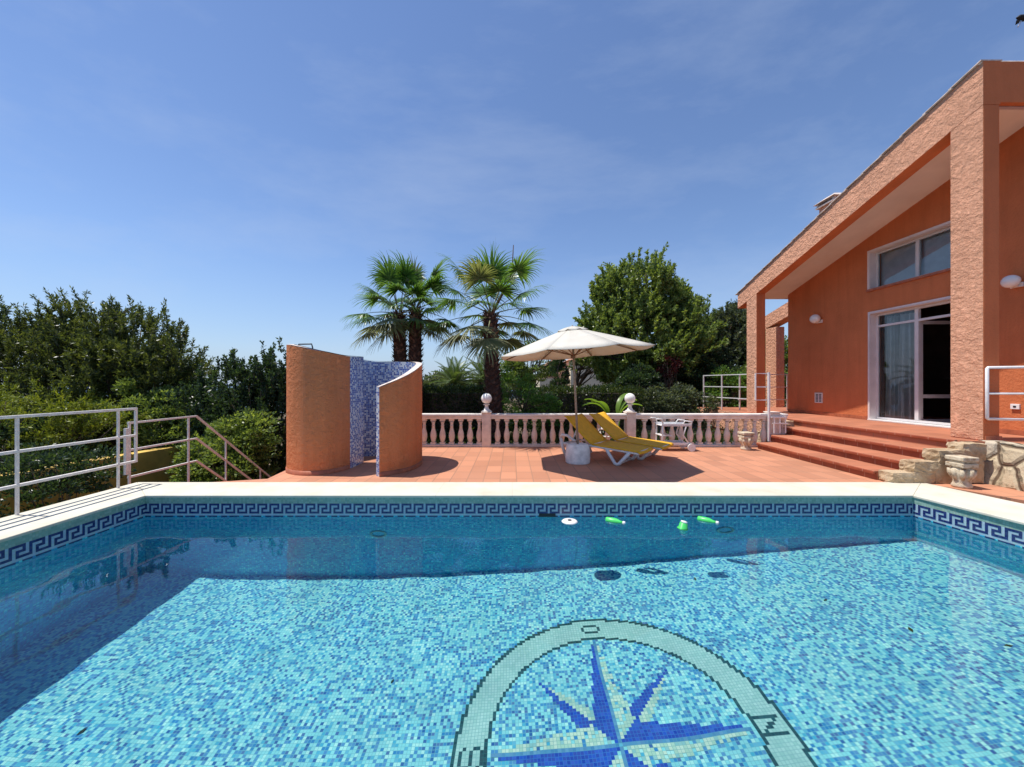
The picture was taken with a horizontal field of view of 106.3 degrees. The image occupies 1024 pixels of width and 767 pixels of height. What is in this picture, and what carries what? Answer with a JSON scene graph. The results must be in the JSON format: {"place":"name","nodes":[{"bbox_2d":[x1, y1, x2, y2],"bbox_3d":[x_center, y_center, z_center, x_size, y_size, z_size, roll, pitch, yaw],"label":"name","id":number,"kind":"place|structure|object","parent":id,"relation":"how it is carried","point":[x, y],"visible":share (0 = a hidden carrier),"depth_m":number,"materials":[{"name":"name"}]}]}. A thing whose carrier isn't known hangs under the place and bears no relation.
{"place":"outdoors","nodes":[
{"label":"outdoors","id":0,"kind":"place"},
{"bbox_2d":[0,516,1023,766],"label":"pool water","id":1,"kind":"structure","parent":0,"point":[496,642],"depth_m":2.61,"materials":[{"name":"blue liquid"}]},
{"bbox_2d":[562,518,577,523],"bbox_3d":[0.740,1.767,4.930,0.207,0.032,0.207,0,0,0],"label":"white float","id":2,"kind":"object","parent":1,"relation":"on","point":[569,521],"visible":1,"depth_m":4.89,"materials":[{"name":"plastic"}]},
{"bbox_2d":[605,517,625,523],"bbox_3d":[1.330,1.773,4.930,0.250,0.084,0.084,0,0,30],"label":"green float","id":3,"kind":"object","parent":1,"relation":"on","point":[611,519],"visible":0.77,"depth_m":4.91,"materials":[{"name":"plastic"}]},
{"bbox_2d":[677,520,687,529],"bbox_3d":[2.096,1.751,4.720,0.131,0.130,0.129,0,0,0],"label":"green float","id":4,"kind":"object","parent":1,"relation":"on","point":[683,524],"visible":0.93,"depth_m":4.69,"materials":[{"name":"plastic"}]},
{"bbox_2d":[697,516,718,523],"bbox_3d":[2.530,1.773,4.950,0.250,0.084,0.084,0,0,40],"label":"green float","id":5,"kind":"object","parent":1,"relation":"on","point":[702,518],"visible":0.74,"depth_m":4.94,"materials":[{"name":"plastic"}]},
{"bbox_2d":[0,0,1023,383],"label":"sky","id":6,"kind":"structure","parent":0,"point":[241,165],"materials":[{"name":"blue"}]},
{"bbox_2d":[536,359,620,392],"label":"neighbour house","id":7,"kind":"structure","parent":0,"point":[592,381],"depth_m":30.00,"materials":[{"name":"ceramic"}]},
{"bbox_2d":[222,447,1023,503],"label":"terrace","id":8,"kind":"structure","parent":0,"point":[550,464],"depth_m":6.70,"materials":[{"name":"tile"}]},
{"bbox_2d":[286,343,422,476],"bbox_3d":[-2.803,0.389,7.109,2.271,2.222,1.914,0,0,0],"label":"outdoor shower","id":9,"kind":"object","parent":8,"relation":"on","point":[345,412],"visible":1,"depth_m":6.41,"materials":[{"name":"paint"}]},
{"bbox_2d":[0,482,1023,568],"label":"pool coping","id":10,"kind":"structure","parent":8,"relation":"in","point":[26,535],"depth_m":5.12,"materials":[{"name":"stone"}]},
{"bbox_2d":[0,408,137,514],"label":"metal railing","id":11,"kind":"object","parent":10,"relation":"on","point":[17,451],"visible":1,"depth_m":4.80,"materials":[{"name":"white metal"}]},
{"bbox_2d":[565,442,589,464],"bbox_3d":[1.250,1.320,7.300,0.464,0.360,0.464,0,0,0],"label":"umbrella base","id":12,"kind":"object","parent":8,"relation":"on","point":[577,454],"visible":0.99,"depth_m":7.11,"materials":[{"name":"concrete"}]},
{"bbox_2d":[501,325,654,443],"bbox_3d":[1.161,0.029,7.220,2.718,2.254,2.725,0,0,0],"label":"patio umbrella","id":13,"kind":"object","parent":12,"relation":"on","point":[572,342],"visible":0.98,"depth_m":6.85,"materials":[{"name":"beige fabric"}]},
{"bbox_2d":[422,411,787,446],"bbox_3d":[1.274,1.085,9.150,10.457,0.830,0.290,0,0,0],"label":"balustrade","id":14,"kind":"object","parent":8,"relation":"on","point":[485,418],"visible":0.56,"depth_m":9.09,"materials":[{"name":"white stone"}]},
{"bbox_2d":[481,393,491,411],"bbox_3d":[-0.605,0.450,9.150,0.253,0.440,0.253,0,0,0],"label":"ball finial","id":15,"kind":"object","parent":14,"relation":"on","point":[486,398],"visible":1,"depth_m":9.07,"materials":[{"name":"stone"}]},
{"bbox_2d":[624,393,634,411],"bbox_3d":[2.810,0.450,9.150,0.253,0.440,0.253,0,0,0],"label":"ball finial","id":16,"kind":"object","parent":14,"relation":"on","point":[629,398],"visible":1,"depth_m":9.08,"materials":[{"name":"stone"}]},
{"bbox_2d":[559,413,653,465],"bbox_3d":[1.814,1.076,7.523,1.680,0.872,0.722,0,0,39],"label":"sun lounger","id":17,"kind":"object","parent":8,"relation":"on","point":[591,434],"visible":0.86,"depth_m":7.53,"materials":[{"name":"yellow fabric"}]},
{"bbox_2d":[585,412,673,459],"bbox_3d":[2.414,1.076,8.043,1.680,0.872,0.722,0,0,39],"label":"sun lounger","id":18,"kind":"object","parent":8,"relation":"on","point":[609,426],"visible":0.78,"depth_m":8.08,"materials":[{"name":"yellow fabric"}]},
{"bbox_2d":[650,417,695,451],"bbox_3d":[3.622,1.137,8.698,0.844,0.723,0.504,0,0,0],"label":"serving trolley","id":19,"kind":"object","parent":8,"relation":"on","point":[683,444],"visible":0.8,"depth_m":8.52,"materials":[{"name":"white plastic"}]},
{"bbox_2d":[737,431,754,450],"bbox_3d":[5.300,1.300,8.700,0.304,0.400,0.304,0,0,0],"label":"stone urn","id":20,"kind":"object","parent":8,"relation":"on","point":[746,439],"visible":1,"depth_m":8.61,"materials":[{"name":"beige stone"}]},
{"bbox_2d":[757,420,794,441],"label":"stone cheek wall","id":21,"kind":"structure","parent":8,"relation":"on","point":[790,424],"depth_m":9.40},
{"bbox_2d":[756,418,969,479],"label":"terrace steps","id":22,"kind":"structure","parent":8,"relation":"on","point":[866,456],"depth_m":7.13,"materials":[{"name":"tile"}]},
{"bbox_2d":[755,372,769,440],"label":"railing gate","id":23,"kind":"structure","parent":22,"relation":"on","point":[768,405],"depth_m":8.98,"materials":[{"name":"white metal"}]},
{"bbox_2d":[770,416,787,432],"bbox_3d":[6.240,0.968,9.030,0.360,0.385,0.200,0,0,0],"label":"white shelf","id":24,"kind":"object","parent":22,"relation":"on","point":[779,423],"visible":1,"depth_m":8.95,"materials":[{"name":"paint"}]},
{"bbox_2d":[878,441,986,483],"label":"stone step wall","id":25,"kind":"structure","parent":8,"relation":"on","point":[930,467],"depth_m":5.74,"materials":[{"name":"beige stone"}]},
{"bbox_2d":[945,455,978,488],"bbox_3d":[6.500,1.275,5.550,0.291,0.450,0.291,0,0,0],"label":"stone urn","id":26,"kind":"object","parent":8,"relation":"on","point":[962,473],"visible":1,"depth_m":5.47,"materials":[{"name":"beige stone"}]},
{"bbox_2d":[978,440,1023,491],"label":"stone retaining wall","id":27,"kind":"structure","parent":8,"relation":"on","point":[1004,464],"depth_m":5.60,"materials":[{"name":"beige stone"}]},
{"bbox_2d":[504,398,785,440],"bbox_3d":[11.000,3.275,28.712,38.000,2.850,38.576,0,0,0],"label":"garden bed","id":28,"kind":"object","parent":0,"point":[648,427],"depth_m":16.15,"materials":[{"name":"green plant"}]},
{"bbox_2d":[342,249,464,428],"bbox_3d":[-3.270,-1.149,11.522,3.880,6.021,3.581,0,0,0],"label":"fan palm","id":29,"kind":"object","parent":28,"relation":"on","point":[395,279],"visible":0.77,"depth_m":11.38,"materials":[{"name":"green plant"}]},
{"bbox_2d":[422,367,478,392],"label":"garden tree","id":30,"kind":"object","parent":28,"relation":"on","point":[432,378],"visible":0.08,"depth_m":26.70,"materials":[{"name":"green plant"}]},
{"bbox_2d":[425,355,483,392],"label":"date palm","id":31,"kind":"object","parent":28,"relation":"on","point":[454,377],"visible":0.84,"depth_m":16.15,"materials":[{"name":"green plant"}]},
{"bbox_2d":[422,383,506,437],"bbox_3d":[-1.971,0.935,12.338,3.628,1.955,1.254,0,0,0],"label":"clipped hedge","id":32,"kind":"object","parent":28,"relation":"on","point":[442,399],"visible":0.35,"depth_m":12.05,"materials":[{"name":"green plant"}]},
{"bbox_2d":[420,238,553,442],"bbox_3d":[-0.707,-1.055,10.596,3.948,5.852,4.283,0,0,0],"label":"fan palm","id":33,"kind":"object","parent":28,"relation":"on","point":[490,342],"visible":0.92,"depth_m":10.30,"materials":[{"name":"green plant"}]},
{"bbox_2d":[462,353,515,390],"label":"date palm","id":34,"kind":"object","parent":28,"relation":"on","point":[480,366],"visible":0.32,"depth_m":17.23,"materials":[{"name":"green plant"}]},
{"bbox_2d":[499,339,563,419],"bbox_3d":[0.938,-0.231,19.381,3.733,4.174,2.783,0,0,-19],"label":"garden tree","id":35,"kind":"object","parent":28,"relation":"on","point":[521,368],"visible":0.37,"depth_m":19.03,"materials":[{"name":"green plant"}]},
{"bbox_2d":[499,365,564,439],"bbox_3d":[0.447,0.647,11.406,2.332,2.433,1.494,0,0,0],"label":"shrub","id":36,"kind":"object","parent":28,"relation":"on","point":[535,399],"visible":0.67,"depth_m":11.28,"materials":[{"name":"green plant"}]},
{"bbox_2d":[547,359,570,392],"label":"cypress tree","id":37,"kind":"object","parent":28,"relation":"on","point":[559,364],"visible":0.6,"depth_m":17.38,"materials":[{"name":"green plant"}]},
{"bbox_2d":[569,359,593,391],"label":"garden tree","id":38,"kind":"object","parent":28,"relation":"on","point":[585,374],"visible":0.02,"depth_m":21.91,"materials":[{"name":"green plant"}]},
{"bbox_2d":[426,421,742,443],"bbox_3d":[1.498,1.499,10.904,10.971,0.907,2.792,0,0,0],"label":"ground cover","id":39,"kind":"object","parent":28,"relation":"on","point":[511,441],"visible":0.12,"depth_m":10.77,"materials":[{"name":"green plant"}]},
{"bbox_2d":[535,383,647,437],"bbox_3d":[2.594,0.950,12.998,3.792,1.927,1.184,0,0,0],"label":"clipped hedge","id":40,"kind":"object","parent":28,"relation":"on","point":[610,399],"visible":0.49,"depth_m":12.74,"materials":[{"name":"green plant"}]},
{"bbox_2d":[422,371,787,400],"bbox_3d":[12.536,0.198,39.112,43.540,3.807,8.262,0,0,0],"label":"distant wood","id":41,"kind":"object","parent":28,"relation":"on","point":[511,397],"visible":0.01,"depth_m":38.98,"materials":[{"name":"green plant"}]},
{"bbox_2d":[582,393,641,425],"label":"banana plant","id":42,"kind":"object","parent":28,"relation":"on","point":[605,407],"visible":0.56,"depth_m":11.25,"materials":[{"name":"green plant"}]},
{"bbox_2d":[600,362,662,405],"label":"shrub","id":43,"kind":"object","parent":28,"relation":"on","point":[631,376],"visible":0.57,"depth_m":14.14,"materials":[{"name":"green plant"}]},
{"bbox_2d":[568,241,728,424],"bbox_3d":[5.751,-2.086,17.068,7.266,7.887,5.778,0,0,0],"label":"ficus tree","id":44,"kind":"object","parent":28,"relation":"on","point":[662,309],"visible":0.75,"depth_m":15.84,"materials":[{"name":"green plant"}]},
{"bbox_2d":[655,353,682,430],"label":"plum tree","id":45,"kind":"object","parent":28,"relation":"on","point":[675,369],"visible":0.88,"depth_m":14.83,"materials":[{"name":"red plant"}]},
{"bbox_2d":[638,381,719,435],"bbox_3d":[5.755,0.885,13.607,2.941,1.940,1.595,0,0,0],"label":"shrub","id":46,"kind":"object","parent":28,"relation":"on","point":[658,403],"visible":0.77,"depth_m":13.30,"materials":[{"name":"green plant"}]},
{"bbox_2d":[629,344,744,412],"bbox_3d":[7.135,0.057,16.113,5.511,3.604,2.501,0,0,0],"label":"shrub","id":47,"kind":"object","parent":28,"relation":"on","point":[707,365],"visible":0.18,"depth_m":15.58,"materials":[{"name":"green plant"}]},
{"bbox_2d":[671,299,746,389],"bbox_3d":[9.953,-1.270,18.807,5.973,6.252,4.487,0,0,-37],"label":"dark tree","id":48,"kind":"object","parent":28,"relation":"on","point":[734,331],"visible":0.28,"depth_m":17.49,"materials":[{"name":"green plant"}]},
{"bbox_2d":[701,364,746,406],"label":"shrub","id":49,"kind":"object","parent":28,"relation":"on","point":[729,402],"visible":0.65,"depth_m":14.78,"materials":[{"name":"green plant"}]},
{"bbox_2d":[737,361,785,406],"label":"shrub","id":50,"kind":"object","parent":28,"relation":"on","point":[744,367],"visible":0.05,"depth_m":15.87,"materials":[{"name":"green plant"}]},
{"bbox_2d":[736,330,787,406],"bbox_3d":[11.589,-0.337,17.167,2.942,4.402,2.036,0,0,17],"label":"laurel tree","id":51,"kind":"object","parent":28,"relation":"on","point":[785,357],"visible":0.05,"depth_m":16.81,"materials":[{"name":"green plant"}]},
{"bbox_2d":[697,407,1023,447],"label":"platform","id":52,"kind":"structure","parent":0,"point":[932,430],"depth_m":7.95,"materials":[{"name":"tile"}]},
{"bbox_2d":[703,374,746,409],"bbox_3d":[7.172,0.293,13.039,0.048,1.194,2.142,0,0,-8],"label":"platform railing","id":53,"kind":"object","parent":52,"relation":"on","point":[721,386],"visible":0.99,"depth_m":13.09,"materials":[{"name":"white metal"}]},
{"bbox_2d":[697,407,786,431],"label":"plinth","id":54,"kind":"structure","parent":52,"relation":"attached to","point":[749,425],"depth_m":12.18,"materials":[{"name":"paint"}]},
{"bbox_2d":[738,374,787,409],"bbox_3d":[8.450,0.288,12.900,1.700,1.204,0.036,0,0,0],"label":"platform railing","id":55,"kind":"object","parent":52,"relation":"on","point":[786,399],"visible":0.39,"depth_m":12.88,"materials":[{"name":"white metal"}]},
{"bbox_2d":[735,59,1023,440],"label":"villa","id":56,"kind":"object","parent":52,"relation":"on","point":[897,261],"visible":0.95,"depth_m":8.26,"materials":[{"name":"paint"}]},
{"bbox_2d":[809,314,822,323],"bbox_3d":[8.588,-1.830,10.870,0.263,0.253,0.271,0,0,0],"label":"wall lamp","id":57,"kind":"object","parent":56,"relation":"attached to","point":[815,318],"visible":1,"depth_m":10.79,"materials":[{"name":"white glass"}]},
{"bbox_2d":[815,393,822,402],"bbox_3d":[8.710,0.405,10.905,0.019,0.290,0.270,0,0,0],"label":"wall vent","id":58,"kind":"object","parent":56,"relation":"attached to","point":[818,397],"depth_m":10.89,"materials":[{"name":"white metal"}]},
{"bbox_2d":[866,220,950,291],"bbox_3d":[8.830,-2.737,8.430,0.320,0.995,1.960,0,0,0],"label":"window","id":59,"kind":"structure","parent":56,"relation":"in","point":[925,253],"depth_m":8.58,"materials":[{"name":"white metal"}]},
{"bbox_2d":[867,296,950,427],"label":"patio door","id":60,"kind":"structure","parent":56,"relation":"in","point":[904,348],"depth_m":8.88,"materials":[{"name":"white metal"}]},
{"bbox_2d":[1000,275,1023,288],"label":"wall lamp","id":61,"kind":"object","parent":56,"relation":"attached to","point":[1011,281],"visible":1,"depth_m":6.57,"materials":[{"name":"white glass"}]},
{"bbox_2d":[1010,404,1020,408],"bbox_3d":[8.703,0.400,6.640,0.033,0.090,0.120,0,0,0],"label":"wall socket","id":62,"kind":"object","parent":56,"relation":"attached to","point":[1015,406],"depth_m":6.63,"materials":[{"name":"white paint"}]},
{"bbox_2d":[985,366,1023,420],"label":"porch railing","id":63,"kind":"object","parent":52,"relation":"on","point":[987,392],"visible":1,"depth_m":5.89,"materials":[{"name":"white metal"}]},
{"bbox_2d":[1015,14,1023,27],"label":"bird","id":64,"kind":"object","parent":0,"point":[1020,19],"visible":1,"depth_m":10.00},
{"label":"lower ground","id":65,"kind":"structure","parent":0,"visible":0},
{"bbox_2d":[0,406,121,472],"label":"shrub","id":66,"kind":"object","parent":65,"relation":"on","point":[4,432],"visible":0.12,"depth_m":9.45,"materials":[{"name":"green plant"}]},
{"bbox_2d":[0,439,137,517],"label":"shrub","id":67,"kind":"object","parent":65,"relation":"on","point":[40,462],"visible":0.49,"depth_m":6.48,"materials":[{"name":"green plant"}]},
{"bbox_2d":[0,375,151,471],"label":"pine shrub","id":68,"kind":"object","parent":65,"relation":"on","point":[70,422],"visible":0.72,"depth_m":9.52,"materials":[{"name":"green plant"}]},
{"bbox_2d":[0,285,152,449],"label":"pine tree","id":69,"kind":"object","parent":65,"relation":"on","point":[11,350],"visible":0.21,"depth_m":11.52,"materials":[{"name":"green plant"}]},
{"bbox_2d":[0,445,191,516],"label":"garden wall","id":70,"kind":"structure","parent":65,"relation":"on","point":[154,459],"depth_m":9.25,"materials":[{"name":"paint"}]},
{"bbox_2d":[0,293,222,453],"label":"pine tree","id":71,"kind":"object","parent":65,"relation":"on","point":[156,356],"visible":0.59,"depth_m":11.10,"materials":[{"name":"green plant"}]},
{"bbox_2d":[83,377,203,456],"bbox_3d":[-10.114,2.280,10.906,3.572,4.960,2.409,0,0,0],"label":"shrub","id":72,"kind":"object","parent":65,"relation":"on","point":[156,413],"visible":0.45,"depth_m":10.43,"materials":[{"name":"green plant"}]},
{"bbox_2d":[146,349,257,481],"bbox_3d":[-8.708,1.824,11.199,2.803,5.858,2.749,0,0,-26],"label":"laurel tree","id":73,"kind":"object","parent":65,"relation":"on","point":[200,384],"visible":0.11,"depth_m":10.62,"materials":[{"name":"green plant"}]},
{"bbox_2d":[165,406,282,481],"bbox_3d":[-7.036,2.654,9.470,2.595,4.206,2.229,0,0,0],"label":"shrub","id":74,"kind":"object","parent":65,"relation":"on","point":[243,427],"visible":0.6,"depth_m":9.21,"materials":[{"name":"green plant"}]},
{"bbox_2d":[169,337,285,480],"bbox_3d":[-7.375,1.698,11.031,3.763,6.110,3.166,0,0,0],"label":"laurel tree","id":75,"kind":"object","parent":65,"relation":"on","point":[268,394],"visible":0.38,"depth_m":10.49,"materials":[{"name":"green plant"}]},
{"bbox_3d":[-5.050,3.325,8.245,2.100,2.750,4.870,0,0,0],"label":"garden stairs","id":76,"kind":"object","parent":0,"visible":0},
{"bbox_2d":[123,415,270,483],"bbox_3d":[-6.007,2.400,8.160,0.046,3.600,4.400,0,0,0],"label":"stair railing","id":77,"kind":"object","parent":76,"relation":"on","point":[127,449],"visible":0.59,"depth_m":7.11,"materials":[{"name":"white metal"}]}
]}

